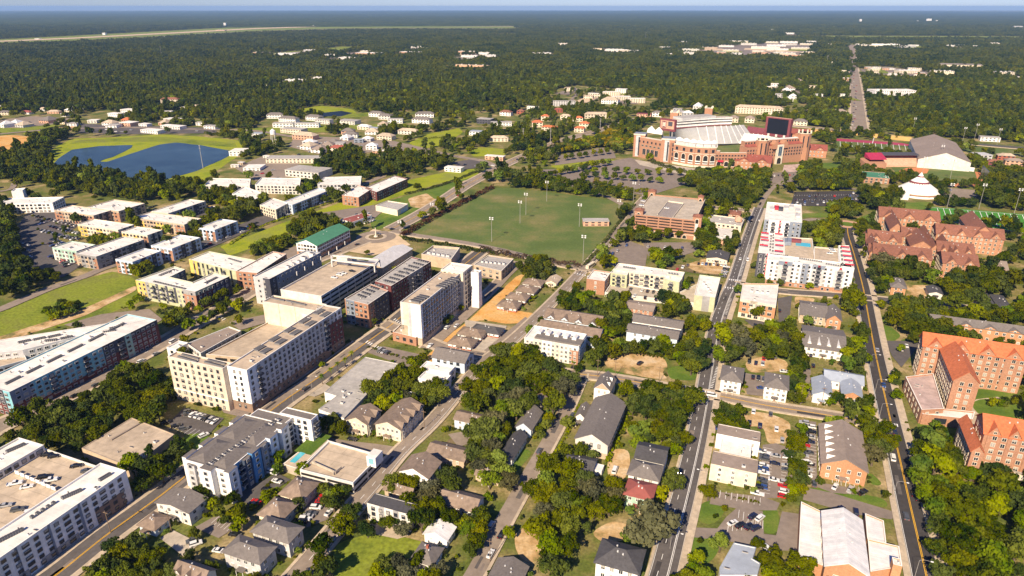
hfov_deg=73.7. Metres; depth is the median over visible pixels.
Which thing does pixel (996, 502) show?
leafy tree
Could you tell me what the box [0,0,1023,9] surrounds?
sky
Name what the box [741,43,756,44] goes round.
building
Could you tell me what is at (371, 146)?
house
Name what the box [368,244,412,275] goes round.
market hall
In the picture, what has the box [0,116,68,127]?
car park
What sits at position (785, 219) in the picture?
student housing
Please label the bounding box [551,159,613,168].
stadium lawn
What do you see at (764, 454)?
parked car
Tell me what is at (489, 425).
oak tree
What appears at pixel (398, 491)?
house
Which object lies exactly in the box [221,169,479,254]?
grass strip
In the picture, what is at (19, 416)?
oak tree
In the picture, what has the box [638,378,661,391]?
oak tree
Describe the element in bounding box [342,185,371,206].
apartment block
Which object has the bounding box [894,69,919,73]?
building
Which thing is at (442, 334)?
street
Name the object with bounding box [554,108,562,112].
house
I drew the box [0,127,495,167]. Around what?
street
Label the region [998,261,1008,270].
house
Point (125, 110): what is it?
building
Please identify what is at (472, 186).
pavement
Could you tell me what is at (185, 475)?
street marking
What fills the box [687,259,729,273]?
dirt lot
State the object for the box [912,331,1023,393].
brick hall
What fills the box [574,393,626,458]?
house
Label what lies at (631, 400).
oak tree
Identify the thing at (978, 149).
field
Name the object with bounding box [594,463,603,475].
shed
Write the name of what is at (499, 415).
oak tree
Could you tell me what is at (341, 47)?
clearing
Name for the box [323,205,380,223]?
car park
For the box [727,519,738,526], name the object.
parked car
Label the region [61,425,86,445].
oak tree
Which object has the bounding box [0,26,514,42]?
airfield
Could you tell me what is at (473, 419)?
oak tree
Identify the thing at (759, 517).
parked car
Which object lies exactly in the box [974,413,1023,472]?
brick hall
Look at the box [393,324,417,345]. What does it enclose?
podium
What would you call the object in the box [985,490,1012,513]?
leafy tree
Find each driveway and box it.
[803,488,892,518]
[887,341,917,366]
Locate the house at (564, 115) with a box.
[560,114,570,118]
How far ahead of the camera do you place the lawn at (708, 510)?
277.09 m
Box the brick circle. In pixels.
[842,220,856,227]
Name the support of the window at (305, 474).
in the commercial building at (331, 463)
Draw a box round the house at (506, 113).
[500,110,512,115]
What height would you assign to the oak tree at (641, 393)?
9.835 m
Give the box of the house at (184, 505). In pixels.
[154,487,208,525]
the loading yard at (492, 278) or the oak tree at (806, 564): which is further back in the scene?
the loading yard at (492, 278)
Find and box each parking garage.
[0,356,26,371]
[280,241,380,307]
[633,189,704,239]
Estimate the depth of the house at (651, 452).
300.01 m
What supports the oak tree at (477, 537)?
on the ground at (582, 560)
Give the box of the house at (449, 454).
[426,440,469,467]
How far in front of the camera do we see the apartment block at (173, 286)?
471.39 m
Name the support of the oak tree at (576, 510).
on the ground at (582, 560)
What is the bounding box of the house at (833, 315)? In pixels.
[825,303,841,329]
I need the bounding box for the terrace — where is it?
[464,320,505,349]
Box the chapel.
[593,371,616,397]
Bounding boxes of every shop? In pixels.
[167,341,188,355]
[188,326,241,356]
[340,213,371,225]
[375,201,407,215]
[474,255,513,279]
[716,228,732,244]
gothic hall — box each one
[861,228,877,265]
[865,229,901,244]
[871,243,932,274]
[875,206,940,234]
[883,206,900,231]
[900,226,917,245]
[904,228,931,247]
[919,225,936,258]
[931,223,1005,255]
[934,240,975,259]
[934,251,979,280]
[936,234,953,251]
[958,211,989,231]
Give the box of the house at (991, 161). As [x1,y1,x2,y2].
[988,159,998,166]
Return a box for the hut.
[545,274,561,286]
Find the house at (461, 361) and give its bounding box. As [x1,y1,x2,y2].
[431,347,473,373]
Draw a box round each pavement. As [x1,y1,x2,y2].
[0,239,359,418]
[0,242,370,436]
[31,251,473,575]
[71,252,488,575]
[263,341,353,405]
[281,195,642,575]
[311,239,616,573]
[374,324,479,359]
[383,118,633,227]
[387,319,485,352]
[389,231,590,272]
[399,114,665,230]
[418,261,514,347]
[483,373,588,575]
[563,367,881,420]
[578,378,892,431]
[644,207,753,575]
[678,208,765,571]
[733,286,931,306]
[734,281,967,305]
[792,126,1014,148]
[840,226,910,575]
[848,71,851,129]
[853,228,946,565]
[854,45,870,129]
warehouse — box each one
[82,418,174,478]
[318,357,399,425]
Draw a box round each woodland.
[0,24,1023,78]
[0,68,1023,575]
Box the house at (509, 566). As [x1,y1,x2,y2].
[488,556,529,575]
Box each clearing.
[329,46,348,49]
[785,35,1021,37]
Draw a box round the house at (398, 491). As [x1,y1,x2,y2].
[382,481,417,498]
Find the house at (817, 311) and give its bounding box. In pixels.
[798,300,827,325]
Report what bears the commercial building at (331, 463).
on the ground at (582, 560)
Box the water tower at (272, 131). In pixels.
[270,129,275,142]
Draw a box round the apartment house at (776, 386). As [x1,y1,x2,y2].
[763,372,789,402]
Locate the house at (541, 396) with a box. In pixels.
[536,393,546,408]
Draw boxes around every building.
[66,122,81,125]
[87,119,100,122]
[101,120,118,125]
[105,123,122,127]
[108,112,123,116]
[119,121,138,126]
[120,108,135,112]
[139,123,151,126]
[140,128,165,133]
[160,97,179,102]
[160,124,186,129]
[195,121,207,125]
[203,124,219,128]
[228,148,247,155]
[230,164,239,167]
[243,164,265,170]
[265,155,320,162]
[266,112,282,118]
[272,122,294,127]
[278,116,299,122]
[280,127,307,133]
[284,165,332,178]
[292,131,318,139]
[294,122,320,127]
[305,114,323,120]
[315,118,333,123]
[330,145,343,150]
[334,141,345,144]
[340,119,360,124]
[354,138,363,142]
[356,52,381,54]
[369,111,384,116]
[376,133,395,140]
[378,113,392,119]
[387,118,403,122]
[398,128,417,134]
[412,116,432,123]
[415,111,433,117]
[444,165,463,172]
[455,64,489,66]
[461,55,478,56]
[469,130,482,134]
[477,117,493,123]
[485,154,504,160]
[489,135,508,141]
[490,121,511,125]
[542,125,557,130]
[553,100,575,105]
[582,218,609,225]
[584,95,593,98]
[584,112,608,118]
[588,93,600,96]
[601,97,619,103]
[603,91,619,95]
[611,96,630,100]
[615,88,627,93]
[627,98,645,102]
[637,113,651,116]
[682,48,698,50]
[719,45,733,46]
[723,49,738,51]
[735,104,783,114]
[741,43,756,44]
[751,46,779,48]
[767,44,785,46]
[767,48,787,49]
[773,52,795,54]
[780,41,797,42]
[791,47,808,49]
[867,68,880,70]
[867,89,916,95]
[871,43,899,45]
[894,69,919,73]
[929,70,953,74]
[939,63,982,66]
[972,152,992,159]
[978,135,1000,141]
[993,71,1014,74]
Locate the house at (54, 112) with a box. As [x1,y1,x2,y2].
[47,110,61,113]
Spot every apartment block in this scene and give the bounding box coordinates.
[0,314,160,414]
[0,319,147,359]
[0,437,45,478]
[0,463,132,575]
[3,197,65,212]
[52,241,95,263]
[54,205,112,223]
[75,236,145,268]
[77,219,133,239]
[89,199,146,221]
[115,248,163,274]
[121,226,162,247]
[134,212,200,234]
[135,266,232,310]
[151,199,206,214]
[151,235,201,260]
[167,351,233,410]
[182,414,291,503]
[189,251,255,286]
[198,219,238,240]
[205,178,251,190]
[227,305,344,412]
[232,186,265,205]
[236,251,286,289]
[251,409,295,446]
[253,250,321,303]
[255,178,301,194]
[260,198,288,218]
[262,295,326,326]
[280,407,321,444]
[284,188,327,214]
[296,223,350,257]
[317,176,361,192]
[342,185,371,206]
[345,284,389,328]
[365,176,407,200]
[375,257,431,311]
[400,271,460,344]
[441,262,471,310]
[610,268,628,287]
[613,263,684,290]
[663,274,682,292]
[693,275,720,311]
[709,450,757,487]
[715,424,760,456]
[720,437,751,457]
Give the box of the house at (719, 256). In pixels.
[706,249,729,263]
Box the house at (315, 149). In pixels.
[311,144,326,152]
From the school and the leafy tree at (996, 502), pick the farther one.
the leafy tree at (996, 502)
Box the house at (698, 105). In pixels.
[693,102,702,109]
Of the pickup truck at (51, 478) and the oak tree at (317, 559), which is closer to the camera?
the oak tree at (317, 559)
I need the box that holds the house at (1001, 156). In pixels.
[995,153,1015,159]
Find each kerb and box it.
[647,207,754,575]
[677,210,763,572]
[841,226,911,575]
[852,226,935,559]
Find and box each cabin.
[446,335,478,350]
[456,326,485,340]
[472,323,504,337]
[496,299,522,312]
[505,292,530,304]
[515,284,539,295]
[521,278,545,289]
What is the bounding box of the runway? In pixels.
[0,25,370,41]
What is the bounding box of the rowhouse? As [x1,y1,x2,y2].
[524,325,586,364]
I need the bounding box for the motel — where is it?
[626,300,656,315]
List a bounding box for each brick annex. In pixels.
[734,154,772,168]
[791,128,809,136]
[808,144,827,157]
[902,373,943,422]
[920,409,974,427]
[1013,471,1023,481]
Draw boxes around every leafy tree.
[117,452,144,474]
[259,488,277,504]
[367,561,383,575]
[373,393,392,413]
[458,520,475,536]
[477,470,502,489]
[490,463,515,475]
[491,431,505,440]
[491,448,507,465]
[494,398,516,419]
[510,342,524,356]
[534,469,555,489]
[536,528,563,555]
[571,496,588,508]
[687,549,706,564]
[695,564,714,575]
[706,531,728,552]
[712,344,725,362]
[714,321,732,345]
[760,565,777,575]
[904,453,933,476]
[907,467,934,485]
[914,483,933,502]
[919,428,947,456]
[919,442,957,476]
[923,496,948,522]
[932,474,949,484]
[954,478,972,492]
[958,466,984,481]
[973,538,1014,575]
[980,492,1009,517]
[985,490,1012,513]
[1010,509,1023,533]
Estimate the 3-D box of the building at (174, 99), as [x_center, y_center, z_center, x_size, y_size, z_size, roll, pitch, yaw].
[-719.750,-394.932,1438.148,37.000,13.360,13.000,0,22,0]
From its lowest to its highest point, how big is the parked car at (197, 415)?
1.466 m
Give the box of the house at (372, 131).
[365,128,378,134]
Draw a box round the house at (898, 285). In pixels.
[888,277,906,295]
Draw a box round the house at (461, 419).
[453,409,483,429]
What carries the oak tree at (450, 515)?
on the ground at (582, 560)
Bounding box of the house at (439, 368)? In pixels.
[420,361,455,381]
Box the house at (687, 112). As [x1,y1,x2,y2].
[682,110,692,114]
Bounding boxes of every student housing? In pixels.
[755,232,784,276]
[763,202,801,237]
[765,253,852,292]
[838,245,853,286]
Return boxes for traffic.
[19,50,976,237]
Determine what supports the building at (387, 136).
on the ground at (582, 560)
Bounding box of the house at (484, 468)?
[474,467,501,485]
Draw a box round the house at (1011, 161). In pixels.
[1003,158,1023,165]
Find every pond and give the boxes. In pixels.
[54,143,228,179]
[321,111,350,115]
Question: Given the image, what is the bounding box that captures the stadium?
[633,106,811,167]
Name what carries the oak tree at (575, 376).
on the ground at (582, 560)
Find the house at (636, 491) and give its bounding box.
[623,478,657,513]
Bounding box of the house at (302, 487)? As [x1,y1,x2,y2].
[277,476,320,507]
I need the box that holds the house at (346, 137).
[339,134,353,140]
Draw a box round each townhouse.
[172,559,217,575]
[221,534,277,575]
[249,515,304,557]
[345,403,381,436]
[374,397,423,441]
[538,319,603,347]
[543,308,604,326]
[625,323,680,345]
[632,313,684,337]
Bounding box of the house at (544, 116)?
[541,114,548,120]
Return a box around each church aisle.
[797,502,822,575]
[863,513,885,543]
[866,539,901,575]
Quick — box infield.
[900,167,928,173]
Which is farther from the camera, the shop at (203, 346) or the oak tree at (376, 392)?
the shop at (203, 346)
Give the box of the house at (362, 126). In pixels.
[357,124,371,129]
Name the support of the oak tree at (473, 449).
on the ground at (582, 560)
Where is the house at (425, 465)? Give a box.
[397,451,441,488]
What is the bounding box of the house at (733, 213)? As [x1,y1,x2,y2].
[728,210,741,216]
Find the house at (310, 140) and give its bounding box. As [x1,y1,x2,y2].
[302,139,317,143]
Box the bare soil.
[408,194,433,207]
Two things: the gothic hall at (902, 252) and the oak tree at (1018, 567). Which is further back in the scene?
the gothic hall at (902, 252)
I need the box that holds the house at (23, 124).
[15,121,33,127]
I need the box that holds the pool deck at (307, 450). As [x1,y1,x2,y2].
[283,433,330,476]
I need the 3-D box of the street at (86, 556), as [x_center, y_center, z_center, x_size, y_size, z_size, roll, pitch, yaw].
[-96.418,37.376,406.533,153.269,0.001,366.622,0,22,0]
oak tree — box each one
[4,405,35,426]
[14,423,33,439]
[23,422,43,441]
[24,414,50,424]
[25,396,53,415]
[43,426,68,434]
[44,396,72,415]
[45,406,73,425]
[59,408,81,425]
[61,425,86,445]
[70,416,101,428]
[73,405,86,421]
[76,398,94,410]
[84,553,111,575]
[85,424,109,442]
[91,384,112,399]
[93,411,114,431]
[96,404,122,424]
[98,378,120,388]
[100,536,124,552]
[105,385,133,400]
[109,541,128,559]
[110,560,131,575]
[112,376,132,388]
[115,363,133,375]
[118,373,133,384]
[119,394,141,410]
[121,406,140,420]
[122,531,143,549]
[126,563,146,575]
[129,472,155,493]
[131,455,159,475]
[131,555,150,567]
[132,543,153,557]
[133,399,152,413]
[137,369,164,387]
[137,403,166,426]
[140,389,168,402]
[143,462,175,482]
[144,546,167,558]
[148,383,170,391]
[149,402,167,420]
[161,442,181,459]
[162,562,176,575]
[291,569,312,575]
[304,531,333,555]
[310,554,328,573]
[313,555,339,575]
[319,492,343,512]
[326,511,357,535]
[339,502,363,522]
[357,520,375,537]
[359,378,383,394]
[367,386,389,403]
[373,553,391,570]
[377,515,400,528]
[380,378,395,390]
[380,472,398,492]
[390,552,409,570]
[393,520,412,536]
[396,562,418,575]
[397,473,420,488]
[399,390,415,398]
[399,491,418,506]
[406,507,436,532]
[407,366,426,380]
[410,381,431,394]
[411,496,438,511]
[414,485,440,500]
[419,478,440,490]
[422,567,442,575]
[428,384,451,403]
[430,376,448,387]
[430,495,449,517]
[430,559,449,574]
[435,466,458,478]
[440,472,462,489]
[441,508,459,522]
[452,513,471,529]
[458,376,474,390]
[459,391,490,412]
[461,424,472,438]
[462,538,479,558]
[463,442,486,461]
[467,416,502,442]
[467,432,481,445]
[467,533,486,550]
[468,457,487,470]
[469,363,488,378]
[469,417,483,422]
[469,504,490,522]
[470,519,488,533]
[471,379,490,393]
[474,450,498,468]
[480,378,492,386]
[481,437,502,451]
[482,410,508,423]
[488,345,507,356]
[488,362,504,375]
[495,393,515,401]
[498,367,515,386]
[498,421,511,435]
[498,471,519,491]
[500,342,515,356]
[504,377,527,390]
[504,397,528,420]
[505,354,524,375]
[509,386,530,407]
[515,359,541,377]
[519,391,540,410]
[519,478,538,498]
[521,348,545,365]
[522,512,555,540]
[523,372,548,391]
[530,480,557,503]
[532,501,554,516]
[534,370,553,378]
[534,451,560,472]
[536,552,569,575]
[539,549,555,557]
[541,356,561,373]
[541,389,565,415]
[545,506,566,529]
[549,490,572,510]
[550,376,576,396]
[552,456,583,476]
[554,510,581,534]
[556,369,581,389]
[557,479,575,492]
[558,475,577,488]
[558,530,580,558]
[565,504,586,519]
[567,494,591,505]
[574,469,594,485]
[575,478,596,495]
[583,482,606,502]
[583,500,606,520]
[591,475,604,486]
[598,492,623,515]
[603,474,625,488]
[605,486,626,501]
[617,379,636,398]
[622,498,682,547]
[624,392,643,415]
[626,389,649,399]
[634,394,661,419]
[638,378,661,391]
[643,385,663,401]
[649,409,669,420]
[652,379,666,393]
[654,425,673,441]
[656,398,670,409]
[661,467,686,491]
[662,387,684,405]
[665,379,683,390]
[665,405,686,427]
[672,398,694,416]
[675,430,694,443]
[678,568,699,575]
[681,357,702,374]
[682,387,707,405]
[683,336,701,347]
[684,349,697,367]
[684,385,702,392]
[695,355,711,371]
[697,484,717,500]
[712,412,728,425]
[713,319,731,329]
[720,337,734,345]
[724,349,740,365]
[725,342,745,360]
[728,324,750,337]
[731,336,758,356]
[740,327,760,340]
[758,550,785,569]
[772,561,799,575]
[776,329,790,341]
[785,550,817,575]
[841,288,867,313]
[862,443,888,466]
[863,431,880,443]
[866,438,893,454]
[869,252,895,262]
[875,418,896,433]
[875,430,901,448]
[887,298,912,312]
[908,303,925,313]
[908,439,933,456]
[909,312,926,317]
[909,321,934,333]
[917,315,939,326]
[921,537,948,556]
[925,513,956,537]
[928,559,956,575]
[930,479,959,503]
[932,323,959,335]
[933,479,954,487]
[939,518,980,552]
[940,545,973,570]
[941,291,972,307]
[943,281,971,294]
[943,324,968,337]
[944,272,965,282]
[944,441,959,452]
[944,474,963,485]
[944,495,990,523]
[947,447,964,465]
[950,457,968,473]
[951,267,967,274]
[951,269,968,278]
[953,561,981,575]
[959,491,982,517]
[960,484,992,497]
[961,550,984,569]
[963,287,987,302]
[964,519,989,541]
[970,557,1007,575]
[976,514,1007,530]
[977,263,987,273]
[977,468,1020,491]
[979,276,999,292]
[979,462,1006,485]
[984,527,1012,543]
[985,462,1012,471]
[988,269,1008,282]
[997,531,1023,561]
[1004,547,1020,562]
[1005,268,1023,282]
[1006,558,1023,575]
[1007,490,1023,509]
[1010,525,1023,535]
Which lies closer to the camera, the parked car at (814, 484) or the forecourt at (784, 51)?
the parked car at (814, 484)
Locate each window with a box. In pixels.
[4,467,11,473]
[21,542,29,549]
[23,548,31,555]
[26,554,33,561]
[28,559,35,567]
[30,565,37,572]
[36,448,42,455]
[98,477,127,522]
[112,323,158,364]
[136,205,144,215]
[215,357,226,360]
[301,472,324,479]
[316,192,327,203]
[327,479,351,486]
[337,231,349,247]
[354,472,366,486]
[355,477,367,491]
[392,181,406,192]
[452,276,459,313]
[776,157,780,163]
[778,146,782,155]
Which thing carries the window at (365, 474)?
in the commercial building at (331, 463)
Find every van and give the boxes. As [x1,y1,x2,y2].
[168,338,177,343]
[266,467,278,475]
[611,465,618,473]
[706,391,716,397]
[890,453,895,461]
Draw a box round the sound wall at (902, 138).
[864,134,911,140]
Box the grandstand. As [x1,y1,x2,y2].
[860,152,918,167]
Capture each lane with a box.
[0,183,16,191]
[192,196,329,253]
[328,438,402,456]
[463,379,584,575]
[757,179,789,207]
[771,183,854,189]
[802,218,818,220]
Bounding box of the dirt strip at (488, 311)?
[419,274,532,367]
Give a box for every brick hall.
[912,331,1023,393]
[927,313,1023,344]
[934,341,980,410]
[953,414,985,481]
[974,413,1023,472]
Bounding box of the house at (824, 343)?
[801,324,846,360]
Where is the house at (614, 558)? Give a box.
[593,538,646,575]
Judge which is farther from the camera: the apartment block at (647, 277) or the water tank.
the water tank
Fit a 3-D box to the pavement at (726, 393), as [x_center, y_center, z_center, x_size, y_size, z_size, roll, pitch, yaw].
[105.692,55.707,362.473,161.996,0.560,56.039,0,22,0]
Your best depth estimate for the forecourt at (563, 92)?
1622.62 m
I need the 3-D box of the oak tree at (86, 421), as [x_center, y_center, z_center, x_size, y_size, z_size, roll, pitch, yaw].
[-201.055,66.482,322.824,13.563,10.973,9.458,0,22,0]
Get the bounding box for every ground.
[0,10,1023,575]
[0,135,27,149]
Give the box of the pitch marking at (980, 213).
[932,207,1023,230]
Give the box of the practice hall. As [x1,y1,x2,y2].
[908,134,970,171]
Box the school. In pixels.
[718,543,759,575]
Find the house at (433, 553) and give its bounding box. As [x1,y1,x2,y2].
[410,541,444,570]
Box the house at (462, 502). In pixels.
[438,488,484,515]
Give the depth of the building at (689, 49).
3124.60 m
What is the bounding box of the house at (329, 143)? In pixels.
[322,141,334,145]
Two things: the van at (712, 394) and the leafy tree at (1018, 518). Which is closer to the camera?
the leafy tree at (1018, 518)
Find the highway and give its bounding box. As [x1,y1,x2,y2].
[849,45,866,130]
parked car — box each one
[0,502,12,508]
[9,505,25,512]
[19,483,33,489]
[36,473,50,479]
[40,452,53,456]
[47,453,60,458]
[69,463,82,468]
[80,468,91,473]
[160,419,170,424]
[170,423,180,427]
[178,425,189,430]
[185,537,199,544]
[188,411,197,416]
[189,539,202,547]
[193,412,202,418]
[198,432,209,437]
[201,414,210,420]
[205,416,214,422]
[209,418,218,424]
[212,547,223,553]
[228,531,241,536]
[247,501,258,507]
[250,498,261,503]
[271,478,282,483]
[295,518,307,524]
[298,515,310,520]
[301,386,309,390]
[303,513,313,517]
[304,510,316,515]
[309,503,321,509]
[324,508,332,516]
[347,436,356,441]
[486,548,494,558]
[487,520,495,529]
[497,530,503,538]
[535,447,542,454]
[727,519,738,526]
[734,521,745,528]
[742,522,750,529]
[747,512,757,519]
[750,524,761,531]
[754,514,764,521]
[755,483,763,489]
[756,480,767,484]
[757,476,767,480]
[758,461,769,466]
[758,466,768,470]
[759,453,769,456]
[759,456,769,461]
[768,476,779,482]
[769,460,780,465]
[770,453,780,457]
[777,492,786,498]
[778,487,789,494]
[780,437,784,442]
[799,420,809,423]
[805,450,813,454]
[808,424,815,428]
[812,480,816,487]
[831,483,838,489]
[853,507,858,516]
[903,511,909,520]
[910,489,914,496]
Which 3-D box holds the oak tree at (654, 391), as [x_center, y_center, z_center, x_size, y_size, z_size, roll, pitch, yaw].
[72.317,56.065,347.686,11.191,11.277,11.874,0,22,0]
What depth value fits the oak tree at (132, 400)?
339.04 m
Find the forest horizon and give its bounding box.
[0,10,1023,28]
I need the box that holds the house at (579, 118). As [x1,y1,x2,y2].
[573,116,582,121]
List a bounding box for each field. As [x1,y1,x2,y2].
[0,272,138,335]
[411,188,632,264]
[834,141,908,151]
[928,207,1023,232]
[961,147,1022,155]
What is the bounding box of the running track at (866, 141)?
[836,138,908,145]
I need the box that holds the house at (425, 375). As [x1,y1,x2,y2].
[418,370,450,388]
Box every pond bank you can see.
[47,135,241,180]
[70,137,236,146]
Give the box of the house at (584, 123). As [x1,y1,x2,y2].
[579,121,589,127]
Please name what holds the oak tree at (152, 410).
on the ground at (582, 560)
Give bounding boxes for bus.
[586,261,594,268]
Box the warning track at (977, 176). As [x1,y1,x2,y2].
[950,172,982,186]
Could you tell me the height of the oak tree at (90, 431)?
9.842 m
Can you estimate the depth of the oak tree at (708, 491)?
281.16 m
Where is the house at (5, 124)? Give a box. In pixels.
[0,120,15,127]
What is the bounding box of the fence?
[964,142,1023,147]
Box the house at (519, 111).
[517,109,525,113]
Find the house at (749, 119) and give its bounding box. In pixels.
[745,115,754,122]
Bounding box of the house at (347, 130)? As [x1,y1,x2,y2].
[341,128,355,133]
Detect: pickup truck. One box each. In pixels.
[6,479,23,486]
[41,476,57,483]
[183,409,194,416]
[750,490,764,496]
[757,469,769,475]
[758,449,771,454]
[777,482,789,487]
[809,428,816,433]
[846,485,853,493]
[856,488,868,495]
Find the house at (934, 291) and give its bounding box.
[925,285,943,298]
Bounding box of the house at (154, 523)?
[136,511,171,538]
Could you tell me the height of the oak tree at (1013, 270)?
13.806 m
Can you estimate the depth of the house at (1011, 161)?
880.70 m
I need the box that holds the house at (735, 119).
[730,115,738,122]
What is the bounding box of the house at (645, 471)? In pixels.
[626,459,663,493]
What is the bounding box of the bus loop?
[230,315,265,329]
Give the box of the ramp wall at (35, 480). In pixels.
[14,470,55,490]
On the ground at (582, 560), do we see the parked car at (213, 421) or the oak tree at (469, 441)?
the oak tree at (469, 441)
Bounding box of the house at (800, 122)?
[793,118,807,125]
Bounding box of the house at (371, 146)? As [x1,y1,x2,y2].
[366,142,377,149]
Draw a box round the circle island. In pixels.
[842,222,852,225]
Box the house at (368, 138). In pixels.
[363,136,373,141]
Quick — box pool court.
[783,237,813,258]
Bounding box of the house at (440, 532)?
[422,519,456,547]
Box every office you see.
[586,270,610,294]
[709,215,743,231]
[738,283,778,321]
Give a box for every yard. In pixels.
[65,309,161,326]
[235,154,298,180]
[288,137,448,154]
[447,438,466,446]
[472,268,514,278]
[474,317,532,364]
[513,449,530,472]
[515,528,543,561]
[541,409,554,421]
[594,522,633,540]
[605,352,666,378]
[605,368,623,373]
[668,365,695,379]
[795,296,813,302]
[906,285,926,297]
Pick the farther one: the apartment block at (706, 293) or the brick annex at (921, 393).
the apartment block at (706, 293)
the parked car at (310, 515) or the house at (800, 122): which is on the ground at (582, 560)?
the house at (800, 122)
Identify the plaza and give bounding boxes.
[349,229,409,254]
[635,160,746,174]
[782,164,799,171]
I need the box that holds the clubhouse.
[862,171,889,184]
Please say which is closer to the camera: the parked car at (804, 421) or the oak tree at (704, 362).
the parked car at (804, 421)
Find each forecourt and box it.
[160,530,196,555]
[222,408,250,415]
[308,384,329,396]
[370,523,409,538]
[556,91,575,94]
[577,98,595,102]
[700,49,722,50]
[744,48,784,50]
[764,50,798,51]
[787,49,806,50]
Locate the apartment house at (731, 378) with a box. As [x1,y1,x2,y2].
[719,365,744,393]
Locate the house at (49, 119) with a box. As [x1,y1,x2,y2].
[39,116,56,123]
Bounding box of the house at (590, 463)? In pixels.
[566,453,598,473]
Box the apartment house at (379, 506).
[367,493,417,531]
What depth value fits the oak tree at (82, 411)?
334.37 m
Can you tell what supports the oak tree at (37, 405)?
on the ground at (582, 560)
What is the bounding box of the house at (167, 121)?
[158,119,169,124]
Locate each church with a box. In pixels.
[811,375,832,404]
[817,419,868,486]
[820,507,869,575]
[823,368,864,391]
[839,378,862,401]
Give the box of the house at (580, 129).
[574,126,585,132]
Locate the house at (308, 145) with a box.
[300,141,318,149]
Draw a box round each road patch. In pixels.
[50,259,472,575]
[52,251,340,399]
[265,354,344,408]
[327,215,631,531]
[444,291,491,329]
[474,420,559,570]
[595,373,825,416]
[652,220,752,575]
[847,241,930,575]
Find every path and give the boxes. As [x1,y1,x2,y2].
[0,286,136,339]
[972,397,1000,425]
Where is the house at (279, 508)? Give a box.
[256,496,299,521]
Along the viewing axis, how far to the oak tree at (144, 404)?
335.02 m
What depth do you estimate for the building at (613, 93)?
1561.97 m
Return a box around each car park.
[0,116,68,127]
[16,212,77,276]
[79,124,216,133]
[169,408,223,433]
[196,207,219,220]
[196,517,231,537]
[241,474,290,502]
[280,246,296,258]
[304,493,329,526]
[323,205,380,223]
[368,346,418,366]
[448,432,470,445]
[451,159,479,168]
[542,158,686,194]
[555,148,615,164]
[606,240,646,265]
[643,242,697,257]
[694,506,798,550]
[710,492,779,509]
[713,44,809,54]
[744,373,763,395]
[745,320,784,330]
[755,443,793,497]
[770,172,798,182]
[778,296,791,319]
[791,191,861,205]
[794,368,810,403]
[804,421,864,494]
[860,67,927,74]
[944,188,977,197]
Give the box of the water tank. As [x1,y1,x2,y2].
[735,216,742,222]
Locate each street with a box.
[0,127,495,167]
[0,175,385,311]
[0,241,364,431]
[39,250,485,575]
[263,342,363,410]
[285,196,645,575]
[378,321,484,357]
[386,118,634,229]
[390,229,595,271]
[420,261,523,349]
[559,370,891,429]
[590,190,634,211]
[648,207,763,575]
[733,282,963,308]
[792,125,1017,148]
[842,227,934,575]
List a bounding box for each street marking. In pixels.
[54,251,480,575]
[309,211,634,559]
[582,374,854,419]
[649,208,760,575]
[843,231,926,575]
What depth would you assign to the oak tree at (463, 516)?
266.06 m
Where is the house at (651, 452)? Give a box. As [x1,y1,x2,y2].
[634,441,669,476]
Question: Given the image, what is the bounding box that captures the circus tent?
[898,172,940,199]
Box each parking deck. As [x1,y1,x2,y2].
[0,448,95,527]
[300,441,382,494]
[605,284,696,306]
[814,246,838,261]
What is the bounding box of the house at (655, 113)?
[652,111,661,116]
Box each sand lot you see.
[607,449,629,479]
[735,411,789,443]
[746,357,787,371]
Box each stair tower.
[11,188,27,197]
[471,269,481,307]
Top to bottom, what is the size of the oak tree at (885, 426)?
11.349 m
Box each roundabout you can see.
[356,231,395,242]
[365,234,386,239]
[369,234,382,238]
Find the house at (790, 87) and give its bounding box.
[785,85,794,90]
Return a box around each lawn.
[0,124,60,134]
[175,430,212,468]
[234,124,409,135]
[304,106,355,113]
[332,535,420,575]
[341,112,368,117]
[370,178,468,228]
[410,128,461,147]
[468,147,504,155]
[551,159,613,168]
[627,421,685,444]
[691,537,718,563]
[698,501,723,523]
[763,510,778,533]
[802,213,831,216]
[811,488,887,506]
[823,163,840,168]
[858,212,875,221]
[868,473,880,484]
[884,326,899,340]
[897,202,934,209]
[917,423,956,437]
[973,399,1023,419]
[975,389,1023,408]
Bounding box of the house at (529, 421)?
[515,405,543,437]
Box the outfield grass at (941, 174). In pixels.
[892,167,976,182]
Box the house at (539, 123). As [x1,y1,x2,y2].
[532,120,542,126]
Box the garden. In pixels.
[665,264,727,275]
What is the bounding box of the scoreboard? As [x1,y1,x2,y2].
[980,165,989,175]
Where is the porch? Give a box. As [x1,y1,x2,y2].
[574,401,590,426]
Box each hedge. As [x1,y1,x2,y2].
[203,131,252,137]
[229,198,341,243]
[264,480,341,508]
[367,346,408,359]
[399,184,494,235]
[402,236,496,253]
[404,170,479,193]
[480,246,581,266]
[554,404,579,451]
[582,204,635,264]
[601,145,624,152]
[605,411,631,467]
[623,186,649,192]
[629,351,664,358]
[648,158,746,172]
[725,494,759,503]
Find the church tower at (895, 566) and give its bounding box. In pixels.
[889,557,901,575]
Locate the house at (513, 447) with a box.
[501,429,527,465]
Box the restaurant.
[421,245,459,267]
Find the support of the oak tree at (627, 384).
on the ground at (582, 560)
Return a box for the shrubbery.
[17,257,1023,575]
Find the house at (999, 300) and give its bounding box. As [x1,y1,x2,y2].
[989,294,1008,315]
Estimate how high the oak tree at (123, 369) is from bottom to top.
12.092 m
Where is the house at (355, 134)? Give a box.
[342,132,358,137]
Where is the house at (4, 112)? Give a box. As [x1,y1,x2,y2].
[0,110,8,114]
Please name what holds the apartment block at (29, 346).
on the ground at (582, 560)

